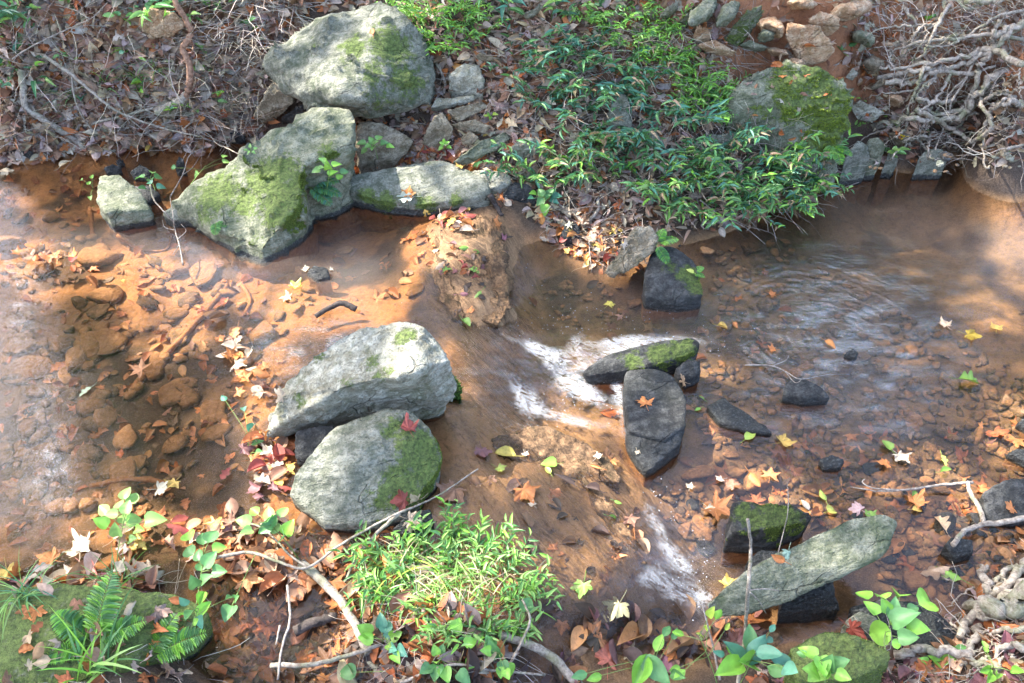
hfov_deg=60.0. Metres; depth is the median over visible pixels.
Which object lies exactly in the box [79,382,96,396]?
leaf
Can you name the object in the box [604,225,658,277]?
rock
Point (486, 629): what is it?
leafy plant
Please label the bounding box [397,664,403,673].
leaf
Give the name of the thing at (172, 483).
leaf
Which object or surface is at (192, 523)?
leaf
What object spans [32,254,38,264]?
leaf
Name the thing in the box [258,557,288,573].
leaf
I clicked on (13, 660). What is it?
flat rock
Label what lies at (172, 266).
cobble
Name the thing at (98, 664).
grass tuft
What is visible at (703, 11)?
rock
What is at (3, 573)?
leaf
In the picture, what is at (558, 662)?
branch
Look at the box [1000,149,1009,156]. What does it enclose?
cobble
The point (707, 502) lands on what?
cobble
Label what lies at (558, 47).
shrub
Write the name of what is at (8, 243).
cobble
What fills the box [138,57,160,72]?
leafy plant
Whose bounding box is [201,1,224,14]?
leafy plant
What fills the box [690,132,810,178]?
shrub
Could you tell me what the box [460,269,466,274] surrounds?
leaf
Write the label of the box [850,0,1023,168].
tree roots
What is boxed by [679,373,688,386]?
leaf
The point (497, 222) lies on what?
leaf
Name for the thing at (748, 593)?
stem
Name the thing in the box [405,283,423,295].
cobble
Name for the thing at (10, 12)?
shrub
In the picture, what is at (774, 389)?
cobble
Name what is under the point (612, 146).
shrub
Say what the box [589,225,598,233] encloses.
leaf
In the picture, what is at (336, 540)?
leaf
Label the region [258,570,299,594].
leaf
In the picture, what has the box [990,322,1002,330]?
leaf
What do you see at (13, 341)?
cobble
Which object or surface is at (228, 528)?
leaf
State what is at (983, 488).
leaf
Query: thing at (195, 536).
leaf
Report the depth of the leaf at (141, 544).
2.49 m
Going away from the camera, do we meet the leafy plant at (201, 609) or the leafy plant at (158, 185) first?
the leafy plant at (201, 609)
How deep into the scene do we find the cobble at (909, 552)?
2.64 m
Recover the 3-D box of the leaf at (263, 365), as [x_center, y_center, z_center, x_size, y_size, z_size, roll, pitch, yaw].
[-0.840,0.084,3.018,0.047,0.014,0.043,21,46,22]
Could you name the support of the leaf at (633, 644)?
on the water
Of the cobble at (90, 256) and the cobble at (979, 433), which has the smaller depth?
the cobble at (979, 433)
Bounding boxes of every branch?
[12,2,107,59]
[17,69,84,148]
[43,55,239,154]
[83,106,154,126]
[87,207,94,233]
[88,476,166,488]
[116,233,173,271]
[122,283,229,395]
[149,184,175,224]
[153,91,188,116]
[162,197,185,264]
[170,142,209,196]
[197,42,279,49]
[215,468,477,582]
[240,283,251,315]
[270,643,380,667]
[275,585,291,679]
[293,612,336,636]
[297,559,371,656]
[314,300,357,317]
[399,663,545,682]
[432,59,446,93]
[487,193,503,216]
[499,632,582,682]
[509,599,530,662]
[582,201,600,226]
[700,200,764,243]
[745,355,842,382]
[777,482,788,554]
[850,479,973,491]
[950,481,1023,546]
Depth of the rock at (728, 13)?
3.61 m
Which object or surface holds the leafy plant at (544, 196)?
on the ground at (960, 236)
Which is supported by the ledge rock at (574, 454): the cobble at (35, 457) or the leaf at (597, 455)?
the leaf at (597, 455)
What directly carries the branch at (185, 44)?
on the leaf litter
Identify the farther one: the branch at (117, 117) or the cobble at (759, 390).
the branch at (117, 117)
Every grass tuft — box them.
[0,547,82,642]
[36,579,141,682]
[37,74,99,106]
[74,546,159,591]
[88,9,177,88]
[99,65,130,96]
[197,60,252,113]
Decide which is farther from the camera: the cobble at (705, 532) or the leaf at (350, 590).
the cobble at (705, 532)
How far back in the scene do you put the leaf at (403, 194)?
3.69 m
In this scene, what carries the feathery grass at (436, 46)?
on the ground at (960, 236)
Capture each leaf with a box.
[0,167,13,177]
[0,557,20,579]
[10,245,24,254]
[19,242,35,247]
[21,251,38,260]
[23,562,53,571]
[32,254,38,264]
[32,654,60,668]
[34,546,63,566]
[38,252,45,259]
[42,249,51,254]
[44,254,53,262]
[46,252,61,263]
[54,160,71,170]
[62,528,89,560]
[62,545,82,552]
[68,248,77,256]
[68,256,77,262]
[76,558,97,574]
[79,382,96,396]
[83,519,118,530]
[84,551,100,576]
[85,266,99,272]
[103,523,132,546]
[115,534,126,547]
[115,541,134,554]
[117,531,129,539]
[126,530,143,542]
[126,542,138,552]
[128,358,151,377]
[134,535,146,549]
[147,481,167,494]
[160,534,174,549]
[163,516,187,526]
[164,475,180,487]
[166,523,188,534]
[170,514,195,522]
[181,515,211,534]
[189,527,204,543]
[208,517,224,530]
[209,311,231,318]
[215,335,224,341]
[216,351,235,357]
[218,508,226,520]
[218,558,234,577]
[220,467,230,478]
[221,340,244,354]
[222,346,235,359]
[225,497,238,516]
[225,524,237,531]
[228,560,265,573]
[229,323,239,338]
[230,358,246,370]
[230,567,264,591]
[234,386,245,396]
[235,335,241,341]
[235,351,242,357]
[235,369,243,377]
[237,345,249,349]
[237,368,251,381]
[238,442,256,454]
[241,431,263,443]
[244,348,252,356]
[245,366,257,371]
[246,452,264,460]
[246,458,273,472]
[247,481,262,493]
[250,376,267,385]
[251,368,270,378]
[251,385,263,397]
[251,389,264,398]
[252,492,265,500]
[253,423,272,449]
[253,464,272,474]
[253,471,264,479]
[254,430,275,440]
[254,461,272,473]
[254,473,269,483]
[257,361,269,369]
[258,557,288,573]
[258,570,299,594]
[260,442,272,455]
[260,454,273,462]
[262,391,275,397]
[262,549,275,558]
[263,502,274,510]
[264,447,294,460]
[264,547,283,559]
[264,553,277,570]
[264,567,282,575]
[267,481,283,492]
[267,571,286,595]
[268,459,282,467]
[269,462,296,481]
[272,443,284,461]
[273,548,292,564]
[274,386,285,402]
[274,436,287,459]
[274,479,283,485]
[278,290,296,301]
[278,485,290,491]
[278,556,285,561]
[282,569,302,584]
[283,462,295,475]
[285,582,307,602]
[286,555,296,572]
[288,278,301,288]
[288,440,294,450]
[291,571,308,587]
[291,588,303,599]
[296,557,317,572]
[305,576,316,593]
[307,556,322,571]
[309,544,342,564]
[316,542,334,569]
[319,567,344,593]
[324,598,345,608]
[328,531,345,563]
[332,563,351,575]
[340,581,359,601]
[340,585,353,599]
[347,580,359,595]
[370,552,392,577]
[381,573,395,591]
[389,489,409,510]
[397,191,418,202]
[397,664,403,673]
[399,412,418,436]
[400,510,426,532]
[402,186,415,201]
[408,493,427,512]
[434,261,444,270]
[436,475,465,504]
[438,213,454,220]
[445,210,453,219]
[447,213,458,225]
[452,222,460,227]
[458,206,467,212]
[459,225,477,230]
[459,245,468,250]
[459,315,470,325]
[460,218,476,229]
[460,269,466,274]
[460,282,471,289]
[466,214,478,217]
[469,266,478,272]
[474,286,485,297]
[474,441,492,456]
[492,463,506,471]
[493,215,501,231]
[495,446,515,455]
[514,476,540,502]
[541,456,563,466]
[545,466,552,476]
[555,474,585,490]
[565,220,574,227]
[567,230,580,236]
[570,573,592,598]
[572,238,579,249]
[576,241,588,247]
[582,236,595,242]
[583,255,589,266]
[585,482,606,492]
[587,232,597,237]
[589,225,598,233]
[590,464,605,469]
[592,452,601,461]
[595,641,616,679]
[597,241,606,250]
[602,590,629,621]
[603,253,611,261]
[603,301,614,307]
[608,456,618,464]
[616,314,625,319]
[617,641,634,664]
[620,238,627,249]
[623,509,639,526]
[636,396,653,410]
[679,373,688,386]
[686,482,694,489]
[699,490,732,520]
[712,321,726,328]
[716,475,725,480]
[718,572,737,587]
[724,479,741,490]
[740,432,755,442]
[746,468,760,486]
[761,467,780,481]
[767,289,780,297]
[768,343,778,351]
[772,433,796,446]
[772,554,790,564]
[782,543,790,559]
[802,500,812,514]
[819,490,827,503]
[820,337,835,348]
[823,505,836,513]
[839,618,866,639]
[848,501,869,515]
[865,509,876,515]
[876,458,896,467]
[882,440,895,453]
[892,449,911,462]
[908,488,928,508]
[908,505,921,511]
[911,662,947,675]
[920,564,962,579]
[934,516,950,537]
[935,566,973,585]
[939,316,951,328]
[940,450,947,465]
[940,466,950,471]
[950,370,979,384]
[959,329,982,339]
[972,483,987,492]
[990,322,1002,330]
[1005,501,1016,512]
[1015,526,1023,533]
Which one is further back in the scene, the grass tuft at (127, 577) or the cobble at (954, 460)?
the cobble at (954, 460)
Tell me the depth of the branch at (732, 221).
3.75 m
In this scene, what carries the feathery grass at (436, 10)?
on the ground at (960, 236)
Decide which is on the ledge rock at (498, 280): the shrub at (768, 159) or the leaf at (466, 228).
the leaf at (466, 228)
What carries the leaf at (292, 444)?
on the water
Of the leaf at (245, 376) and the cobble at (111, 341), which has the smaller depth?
the leaf at (245, 376)
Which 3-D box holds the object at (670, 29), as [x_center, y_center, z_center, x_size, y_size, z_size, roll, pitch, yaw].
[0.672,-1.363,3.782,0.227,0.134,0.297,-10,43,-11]
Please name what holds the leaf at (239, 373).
on the water
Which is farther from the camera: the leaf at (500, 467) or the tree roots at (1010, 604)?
the leaf at (500, 467)
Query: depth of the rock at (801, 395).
3.04 m
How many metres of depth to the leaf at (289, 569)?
2.44 m
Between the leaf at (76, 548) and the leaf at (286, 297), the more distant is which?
the leaf at (286, 297)
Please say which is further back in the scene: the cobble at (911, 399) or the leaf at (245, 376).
the cobble at (911, 399)
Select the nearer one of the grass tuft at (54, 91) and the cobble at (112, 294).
the cobble at (112, 294)
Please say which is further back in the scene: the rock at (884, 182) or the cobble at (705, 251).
the rock at (884, 182)
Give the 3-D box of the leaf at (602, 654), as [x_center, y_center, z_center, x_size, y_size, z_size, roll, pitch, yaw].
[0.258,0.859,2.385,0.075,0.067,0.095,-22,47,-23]
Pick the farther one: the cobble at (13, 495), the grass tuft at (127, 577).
the cobble at (13, 495)
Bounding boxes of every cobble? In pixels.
[0,235,26,254]
[0,355,54,383]
[0,373,30,385]
[0,441,14,469]
[2,332,34,353]
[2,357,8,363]
[3,213,11,218]
[5,488,21,502]
[13,339,38,354]
[21,442,60,475]
[23,258,53,277]
[42,211,59,222]
[45,374,52,381]
[48,335,75,353]
[52,426,63,432]
[57,366,71,384]
[58,222,69,228]
[59,250,67,257]
[64,465,91,482]
[65,344,87,375]
[73,328,128,355]
[77,247,123,266]
[79,331,105,364]
[86,284,123,305]
[86,303,110,319]
[93,405,116,427]
[105,311,111,316]
[109,458,137,496]
[112,384,122,390]
[112,424,137,449]
[128,455,146,470]
[137,494,145,502]
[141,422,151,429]
[158,377,198,407]
[161,256,190,276]
[168,465,182,474]
[169,327,188,349]
[174,384,196,393]
[180,376,189,383]
[182,304,189,309]
[182,429,191,436]
[183,420,193,429]
[185,459,197,469]
[189,260,217,287]
[200,400,225,426]
[210,282,224,296]
[238,335,251,345]
[248,320,274,346]
[279,329,288,336]
[281,645,305,661]
[336,245,352,254]
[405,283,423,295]
[557,280,567,290]
[576,290,583,295]
[582,295,593,301]
[596,285,604,289]
[601,288,607,295]
[627,298,640,307]
[678,522,691,539]
[681,465,714,479]
[686,499,698,510]
[688,504,698,516]
[692,514,704,529]
[695,526,711,540]
[696,540,714,557]
[700,246,715,255]
[703,501,713,514]
[711,485,721,495]
[712,436,726,442]
[714,257,726,263]
[721,385,736,396]
[722,451,738,457]
[724,465,746,478]
[725,306,733,310]
[725,485,745,496]
[728,247,736,252]
[732,263,750,282]
[736,388,749,400]
[737,399,744,405]
[742,471,770,493]
[747,384,769,396]
[752,404,766,412]
[755,296,772,311]
[766,631,782,646]
[768,387,779,392]
[772,430,780,439]
[773,377,785,387]
[775,257,782,262]
[778,239,790,246]
[794,363,814,371]
[800,413,811,423]
[803,419,817,432]
[811,501,823,511]
[816,290,824,295]
[818,443,831,451]
[830,273,842,284]
[832,517,842,528]
[845,485,865,495]
[851,512,866,518]
[852,326,868,339]
[855,294,867,300]
[861,315,873,320]
[862,462,883,474]
[865,497,872,504]
[879,508,890,514]
[881,553,899,562]
[898,460,908,464]
[900,470,912,485]
[902,547,915,555]
[902,570,929,591]
[905,345,918,358]
[906,553,917,565]
[908,397,916,401]
[908,414,922,426]
[918,332,931,339]
[918,547,925,553]
[919,476,934,484]
[923,443,930,451]
[923,505,933,517]
[925,455,931,460]
[926,584,936,599]
[930,438,935,445]
[933,450,942,461]
[933,512,955,534]
[935,470,962,486]
[936,160,943,166]
[939,151,950,161]
[939,372,959,390]
[949,458,959,463]
[957,568,964,576]
[958,576,969,587]
[960,380,976,389]
[963,401,976,409]
[966,513,975,524]
[969,410,984,421]
[969,529,987,537]
[970,512,979,523]
[972,536,984,552]
[973,427,984,445]
[980,410,998,420]
[983,536,998,548]
[989,527,996,531]
[998,393,1013,407]
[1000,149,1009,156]
[1005,154,1013,161]
[1006,412,1013,417]
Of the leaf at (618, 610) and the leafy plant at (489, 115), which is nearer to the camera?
the leaf at (618, 610)
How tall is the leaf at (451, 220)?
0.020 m
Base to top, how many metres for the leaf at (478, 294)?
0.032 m
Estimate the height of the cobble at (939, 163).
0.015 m
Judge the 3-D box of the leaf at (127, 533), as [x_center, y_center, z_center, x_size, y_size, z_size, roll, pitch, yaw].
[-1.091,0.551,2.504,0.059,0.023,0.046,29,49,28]
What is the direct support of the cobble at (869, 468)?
on the ground at (960, 236)
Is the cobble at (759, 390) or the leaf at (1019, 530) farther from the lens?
the cobble at (759, 390)
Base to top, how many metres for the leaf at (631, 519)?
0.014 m
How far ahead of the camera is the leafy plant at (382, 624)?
2.27 m
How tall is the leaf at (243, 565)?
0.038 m
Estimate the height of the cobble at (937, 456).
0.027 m
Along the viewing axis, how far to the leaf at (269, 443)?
2.78 m
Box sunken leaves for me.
[0,162,1023,682]
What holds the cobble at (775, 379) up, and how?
on the ground at (960, 236)
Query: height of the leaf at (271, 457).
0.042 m
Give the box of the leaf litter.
[0,0,1023,682]
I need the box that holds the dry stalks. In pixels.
[0,0,1023,682]
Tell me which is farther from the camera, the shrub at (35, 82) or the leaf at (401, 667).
the shrub at (35, 82)
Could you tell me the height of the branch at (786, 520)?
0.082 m
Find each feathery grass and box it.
[374,0,413,10]
[394,0,439,24]
[410,0,458,18]
[415,9,466,43]
[423,1,493,35]
[424,29,479,54]
[437,0,494,20]
[449,11,510,41]
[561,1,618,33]
[591,11,643,45]
[597,12,655,54]
[615,0,664,21]
[618,2,678,40]
[620,32,685,63]
[643,36,698,69]
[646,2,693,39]
[649,44,709,81]
[650,40,704,64]
[667,74,712,115]
[672,66,732,109]
[679,55,735,90]
[684,85,738,115]
[687,95,733,125]
[694,63,750,100]
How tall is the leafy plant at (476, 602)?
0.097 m
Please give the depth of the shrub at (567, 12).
3.68 m
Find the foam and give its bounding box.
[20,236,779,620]
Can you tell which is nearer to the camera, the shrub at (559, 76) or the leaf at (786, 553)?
the leaf at (786, 553)
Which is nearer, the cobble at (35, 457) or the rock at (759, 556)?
the rock at (759, 556)
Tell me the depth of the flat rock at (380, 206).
3.72 m
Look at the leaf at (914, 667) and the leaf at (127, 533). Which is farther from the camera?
the leaf at (127, 533)
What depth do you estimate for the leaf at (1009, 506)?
2.67 m
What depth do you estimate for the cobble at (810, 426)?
3.03 m
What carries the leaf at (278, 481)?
on the leaf at (276, 472)
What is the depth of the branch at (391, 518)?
2.45 m
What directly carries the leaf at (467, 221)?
on the ledge rock at (498, 280)
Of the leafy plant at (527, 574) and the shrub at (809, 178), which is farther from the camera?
the shrub at (809, 178)
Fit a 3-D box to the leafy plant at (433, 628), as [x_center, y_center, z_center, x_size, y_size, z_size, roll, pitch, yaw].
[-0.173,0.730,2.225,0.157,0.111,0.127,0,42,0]
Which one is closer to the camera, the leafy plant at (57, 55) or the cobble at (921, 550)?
the cobble at (921, 550)
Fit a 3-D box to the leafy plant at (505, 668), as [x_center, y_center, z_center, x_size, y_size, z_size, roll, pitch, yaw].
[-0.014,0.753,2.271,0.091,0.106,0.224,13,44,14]
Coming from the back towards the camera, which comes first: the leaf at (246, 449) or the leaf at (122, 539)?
the leaf at (246, 449)
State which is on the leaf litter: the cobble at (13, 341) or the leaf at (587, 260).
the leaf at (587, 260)
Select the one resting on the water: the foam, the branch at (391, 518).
the foam
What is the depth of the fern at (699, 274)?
3.44 m
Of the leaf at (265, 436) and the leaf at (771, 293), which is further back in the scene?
the leaf at (771, 293)
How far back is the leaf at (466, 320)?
3.23 m
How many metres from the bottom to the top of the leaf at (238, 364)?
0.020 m
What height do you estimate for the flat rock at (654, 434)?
0.214 m
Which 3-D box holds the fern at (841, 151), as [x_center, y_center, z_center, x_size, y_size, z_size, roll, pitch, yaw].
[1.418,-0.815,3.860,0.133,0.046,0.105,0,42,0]
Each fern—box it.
[47,571,146,664]
[149,613,206,663]
[210,221,226,234]
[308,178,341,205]
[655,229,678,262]
[695,266,704,277]
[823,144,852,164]
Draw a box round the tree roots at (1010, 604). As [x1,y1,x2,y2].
[893,557,1023,677]
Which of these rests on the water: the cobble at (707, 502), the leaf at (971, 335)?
the leaf at (971, 335)
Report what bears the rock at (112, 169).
on the ground at (960, 236)
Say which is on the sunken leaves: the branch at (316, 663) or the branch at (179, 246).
the branch at (316, 663)
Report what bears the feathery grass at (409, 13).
on the ground at (960, 236)
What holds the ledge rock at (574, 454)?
on the ground at (960, 236)
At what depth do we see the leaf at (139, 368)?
3.02 m
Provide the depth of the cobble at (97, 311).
3.37 m
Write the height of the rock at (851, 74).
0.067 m
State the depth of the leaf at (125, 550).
2.47 m
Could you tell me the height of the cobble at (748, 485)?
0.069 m
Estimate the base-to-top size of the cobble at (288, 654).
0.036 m
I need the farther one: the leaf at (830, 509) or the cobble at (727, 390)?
the cobble at (727, 390)
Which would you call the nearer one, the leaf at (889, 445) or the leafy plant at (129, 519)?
the leafy plant at (129, 519)
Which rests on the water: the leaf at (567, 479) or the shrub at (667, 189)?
the leaf at (567, 479)
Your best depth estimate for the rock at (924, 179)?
4.12 m
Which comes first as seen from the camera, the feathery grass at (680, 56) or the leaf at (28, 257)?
the leaf at (28, 257)
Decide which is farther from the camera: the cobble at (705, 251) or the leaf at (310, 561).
the cobble at (705, 251)
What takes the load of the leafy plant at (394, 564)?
on the ground at (960, 236)
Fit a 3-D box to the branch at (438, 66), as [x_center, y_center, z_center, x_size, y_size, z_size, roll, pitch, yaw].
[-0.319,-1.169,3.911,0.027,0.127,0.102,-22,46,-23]
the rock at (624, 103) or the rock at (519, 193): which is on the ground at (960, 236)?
the rock at (624, 103)
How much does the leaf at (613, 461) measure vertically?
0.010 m
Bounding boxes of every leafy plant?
[0,61,18,72]
[24,55,42,68]
[25,3,40,9]
[52,50,77,58]
[79,175,93,199]
[93,487,166,571]
[102,11,130,24]
[111,49,128,53]
[126,9,174,18]
[131,73,146,86]
[132,85,148,97]
[135,170,165,192]
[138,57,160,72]
[163,101,176,113]
[171,155,228,184]
[177,591,231,637]
[180,529,226,603]
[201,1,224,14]
[204,90,225,102]
[221,395,263,454]
[221,551,257,622]
[233,16,258,29]
[235,506,299,560]
[244,144,256,153]
[311,157,348,199]
[325,520,386,569]
[340,618,476,682]
[343,542,386,612]
[350,571,399,618]
[353,567,391,585]
[356,135,394,159]
[357,612,407,663]
[381,529,417,583]
[391,593,442,626]
[394,510,435,557]
[410,616,472,653]
[428,520,470,574]
[435,496,474,552]
[438,139,451,150]
[450,592,496,627]
[459,510,514,555]
[460,606,515,647]
[465,533,505,579]
[480,598,532,679]
[484,112,497,119]
[492,513,552,574]
[496,573,543,622]
[497,611,543,643]
[511,554,564,609]
[528,188,562,215]
[571,626,685,682]
[669,606,729,682]
[713,623,797,682]
[787,142,809,151]
[796,646,851,682]
[837,42,856,56]
[853,120,867,127]
[856,586,938,648]
[887,146,910,157]
[919,644,965,669]
[925,14,935,19]
[979,640,1023,682]
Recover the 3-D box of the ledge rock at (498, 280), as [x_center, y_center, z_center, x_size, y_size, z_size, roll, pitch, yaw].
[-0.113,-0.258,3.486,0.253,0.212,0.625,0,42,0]
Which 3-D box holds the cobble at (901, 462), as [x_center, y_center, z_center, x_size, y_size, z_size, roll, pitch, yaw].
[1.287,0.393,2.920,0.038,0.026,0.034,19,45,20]
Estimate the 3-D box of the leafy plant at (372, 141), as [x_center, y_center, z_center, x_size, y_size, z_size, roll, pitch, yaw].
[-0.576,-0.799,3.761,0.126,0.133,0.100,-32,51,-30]
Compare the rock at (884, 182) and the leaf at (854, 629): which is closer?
the leaf at (854, 629)
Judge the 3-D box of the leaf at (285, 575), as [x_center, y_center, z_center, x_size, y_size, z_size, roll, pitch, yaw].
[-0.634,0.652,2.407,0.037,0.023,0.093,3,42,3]
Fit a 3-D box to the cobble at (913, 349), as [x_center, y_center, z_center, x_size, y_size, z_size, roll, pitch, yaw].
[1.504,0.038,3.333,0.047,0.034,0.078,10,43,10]
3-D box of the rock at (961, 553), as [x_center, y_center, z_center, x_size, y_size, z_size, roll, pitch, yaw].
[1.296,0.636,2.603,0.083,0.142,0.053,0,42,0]
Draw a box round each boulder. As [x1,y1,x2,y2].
[170,107,362,279]
[262,1,435,119]
[266,321,456,439]
[290,408,442,539]
[725,59,854,196]
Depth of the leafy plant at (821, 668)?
2.07 m
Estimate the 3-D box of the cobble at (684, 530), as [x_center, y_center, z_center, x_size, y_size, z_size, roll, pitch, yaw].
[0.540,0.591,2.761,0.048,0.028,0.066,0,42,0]
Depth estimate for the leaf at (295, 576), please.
2.43 m
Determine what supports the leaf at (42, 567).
on the water
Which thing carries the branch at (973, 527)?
on the water
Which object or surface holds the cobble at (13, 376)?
on the ground at (960, 236)
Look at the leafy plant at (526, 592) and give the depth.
2.35 m
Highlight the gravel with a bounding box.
[0,153,1023,600]
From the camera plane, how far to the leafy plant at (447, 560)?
2.47 m
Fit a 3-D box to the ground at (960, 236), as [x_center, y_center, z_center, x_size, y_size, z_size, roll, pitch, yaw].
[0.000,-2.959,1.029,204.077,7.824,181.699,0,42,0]
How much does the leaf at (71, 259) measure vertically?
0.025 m
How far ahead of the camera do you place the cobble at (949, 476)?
2.85 m
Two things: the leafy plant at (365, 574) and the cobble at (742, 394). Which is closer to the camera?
the leafy plant at (365, 574)
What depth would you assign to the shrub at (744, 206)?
3.65 m
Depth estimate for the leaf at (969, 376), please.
3.13 m
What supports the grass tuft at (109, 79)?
on the leaf litter
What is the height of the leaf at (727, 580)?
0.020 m
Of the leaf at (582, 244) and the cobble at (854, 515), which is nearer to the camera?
the cobble at (854, 515)
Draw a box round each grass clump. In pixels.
[332,524,458,613]
[356,519,553,636]
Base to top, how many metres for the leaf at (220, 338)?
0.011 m
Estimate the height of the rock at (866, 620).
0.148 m
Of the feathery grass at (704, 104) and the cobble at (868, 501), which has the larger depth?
the feathery grass at (704, 104)
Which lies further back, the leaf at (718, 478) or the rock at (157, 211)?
the rock at (157, 211)
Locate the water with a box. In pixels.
[7,235,941,657]
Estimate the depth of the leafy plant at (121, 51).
3.94 m
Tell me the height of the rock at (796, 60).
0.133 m
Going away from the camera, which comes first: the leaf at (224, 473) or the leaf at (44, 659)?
the leaf at (44, 659)
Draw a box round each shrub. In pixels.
[0,0,27,28]
[0,17,34,63]
[0,74,56,97]
[128,0,202,24]
[158,0,201,23]
[473,139,594,192]
[478,0,526,20]
[483,9,575,75]
[500,73,600,112]
[513,23,600,60]
[516,112,610,168]
[525,29,612,88]
[537,57,618,139]
[542,22,610,61]
[543,0,604,22]
[551,145,653,190]
[565,60,654,109]
[567,116,652,153]
[576,110,664,167]
[585,134,711,204]
[595,61,684,110]
[603,43,663,79]
[607,110,686,170]
[611,92,695,117]
[625,150,721,211]
[653,157,788,196]
[654,95,729,132]
[659,170,759,228]
[675,135,752,177]
[688,174,787,230]
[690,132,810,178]
[695,118,774,153]
[720,161,811,212]
[743,175,825,217]
[759,154,851,197]
[763,130,839,194]
[775,128,862,197]
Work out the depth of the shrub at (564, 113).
3.70 m
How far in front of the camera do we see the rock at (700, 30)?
3.75 m
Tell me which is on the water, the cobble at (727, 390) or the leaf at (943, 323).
the leaf at (943, 323)
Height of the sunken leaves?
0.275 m
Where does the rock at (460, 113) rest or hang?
on the leaf litter
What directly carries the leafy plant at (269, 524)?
on the ground at (960, 236)
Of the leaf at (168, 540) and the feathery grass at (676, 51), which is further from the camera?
the feathery grass at (676, 51)
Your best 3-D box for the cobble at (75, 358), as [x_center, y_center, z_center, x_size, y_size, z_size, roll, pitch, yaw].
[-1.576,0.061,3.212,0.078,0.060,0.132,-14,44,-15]
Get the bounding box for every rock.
[0,583,215,682]
[20,150,34,158]
[96,175,157,243]
[104,164,123,178]
[115,158,129,180]
[130,165,157,191]
[134,185,163,217]
[138,8,185,38]
[159,104,189,119]
[163,207,201,241]
[175,157,189,190]
[230,131,245,147]
[253,83,294,123]
[281,104,305,124]
[295,425,334,466]
[307,266,332,294]
[350,161,490,232]
[355,121,412,173]
[393,509,434,547]
[423,112,452,149]
[431,95,475,110]
[433,232,466,328]
[447,102,487,121]
[448,63,484,99]
[448,376,463,403]
[452,119,490,133]
[454,132,511,165]
[456,214,514,329]
[461,131,478,144]
[472,169,511,195]
[476,52,501,62]
[491,425,620,488]
[503,182,536,205]
[509,137,544,157]
[518,165,530,183]
[522,4,542,18]
[560,222,579,246]
[580,477,646,568]
[583,338,698,396]
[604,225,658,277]
[606,94,631,132]
[622,369,685,486]
[636,128,664,151]
[641,246,702,324]
[659,1,679,18]
[673,359,700,400]
[679,5,697,27]
[688,0,717,25]
[693,25,711,43]
[693,133,732,150]
[697,40,736,56]
[705,398,771,444]
[707,514,896,615]
[716,0,739,27]
[721,501,811,565]
[724,5,763,46]
[740,40,766,51]
[744,550,777,571]
[757,17,784,37]
[757,29,775,42]
[766,46,788,55]
[776,582,839,626]
[778,377,828,417]
[783,631,889,682]
[785,22,834,65]
[787,0,817,9]
[789,58,805,64]
[808,11,840,35]
[816,455,843,478]
[830,0,871,21]
[837,141,869,203]
[839,349,857,377]
[840,612,876,641]
[845,68,857,80]
[848,599,956,649]
[851,30,874,47]
[852,100,883,122]
[856,137,884,205]
[862,55,884,73]
[871,78,883,89]
[871,149,897,205]
[886,94,903,107]
[888,130,911,145]
[906,148,946,200]
[937,538,972,569]
[976,478,1023,530]
[1002,449,1023,475]
[1012,419,1023,438]
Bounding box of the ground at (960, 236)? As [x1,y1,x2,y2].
[0,0,1023,682]
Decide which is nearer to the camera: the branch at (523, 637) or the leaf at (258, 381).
the branch at (523, 637)
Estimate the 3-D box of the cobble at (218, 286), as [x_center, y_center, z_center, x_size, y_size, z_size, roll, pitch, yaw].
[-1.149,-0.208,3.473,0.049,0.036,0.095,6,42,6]
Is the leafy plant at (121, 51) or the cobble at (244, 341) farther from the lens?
the leafy plant at (121, 51)
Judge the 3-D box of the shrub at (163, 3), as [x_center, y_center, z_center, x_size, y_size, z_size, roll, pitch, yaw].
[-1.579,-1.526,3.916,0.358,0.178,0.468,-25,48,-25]
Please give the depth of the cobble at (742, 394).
3.16 m
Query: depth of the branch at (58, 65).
3.98 m
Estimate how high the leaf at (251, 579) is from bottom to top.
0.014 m
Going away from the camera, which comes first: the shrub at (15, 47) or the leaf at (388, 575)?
the leaf at (388, 575)
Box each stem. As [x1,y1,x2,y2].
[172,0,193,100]
[702,605,720,679]
[736,518,779,682]
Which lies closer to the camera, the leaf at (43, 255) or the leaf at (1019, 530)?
the leaf at (1019, 530)
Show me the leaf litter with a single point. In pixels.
(58, 146)
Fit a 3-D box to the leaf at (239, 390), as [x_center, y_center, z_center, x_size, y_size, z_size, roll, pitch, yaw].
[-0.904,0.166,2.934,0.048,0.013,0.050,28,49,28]
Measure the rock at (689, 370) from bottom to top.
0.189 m
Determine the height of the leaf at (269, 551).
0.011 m
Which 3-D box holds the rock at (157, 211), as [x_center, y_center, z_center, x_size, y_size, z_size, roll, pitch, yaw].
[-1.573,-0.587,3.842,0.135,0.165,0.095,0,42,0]
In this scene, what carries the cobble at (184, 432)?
on the ground at (960, 236)
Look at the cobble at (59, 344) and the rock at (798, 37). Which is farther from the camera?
the rock at (798, 37)
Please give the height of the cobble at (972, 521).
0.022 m
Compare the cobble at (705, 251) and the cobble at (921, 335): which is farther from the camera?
the cobble at (705, 251)
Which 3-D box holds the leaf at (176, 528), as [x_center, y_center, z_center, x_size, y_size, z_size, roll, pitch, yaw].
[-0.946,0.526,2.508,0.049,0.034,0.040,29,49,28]
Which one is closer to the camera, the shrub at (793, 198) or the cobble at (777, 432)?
the cobble at (777, 432)
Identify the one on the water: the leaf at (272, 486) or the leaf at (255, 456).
the leaf at (255, 456)
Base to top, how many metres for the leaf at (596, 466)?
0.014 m
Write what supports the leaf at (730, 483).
on the water
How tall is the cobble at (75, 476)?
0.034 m
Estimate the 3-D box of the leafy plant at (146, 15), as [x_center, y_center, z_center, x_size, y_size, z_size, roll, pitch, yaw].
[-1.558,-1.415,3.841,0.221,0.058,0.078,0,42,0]
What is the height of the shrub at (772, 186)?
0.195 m
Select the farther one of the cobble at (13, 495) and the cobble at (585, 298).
the cobble at (585, 298)

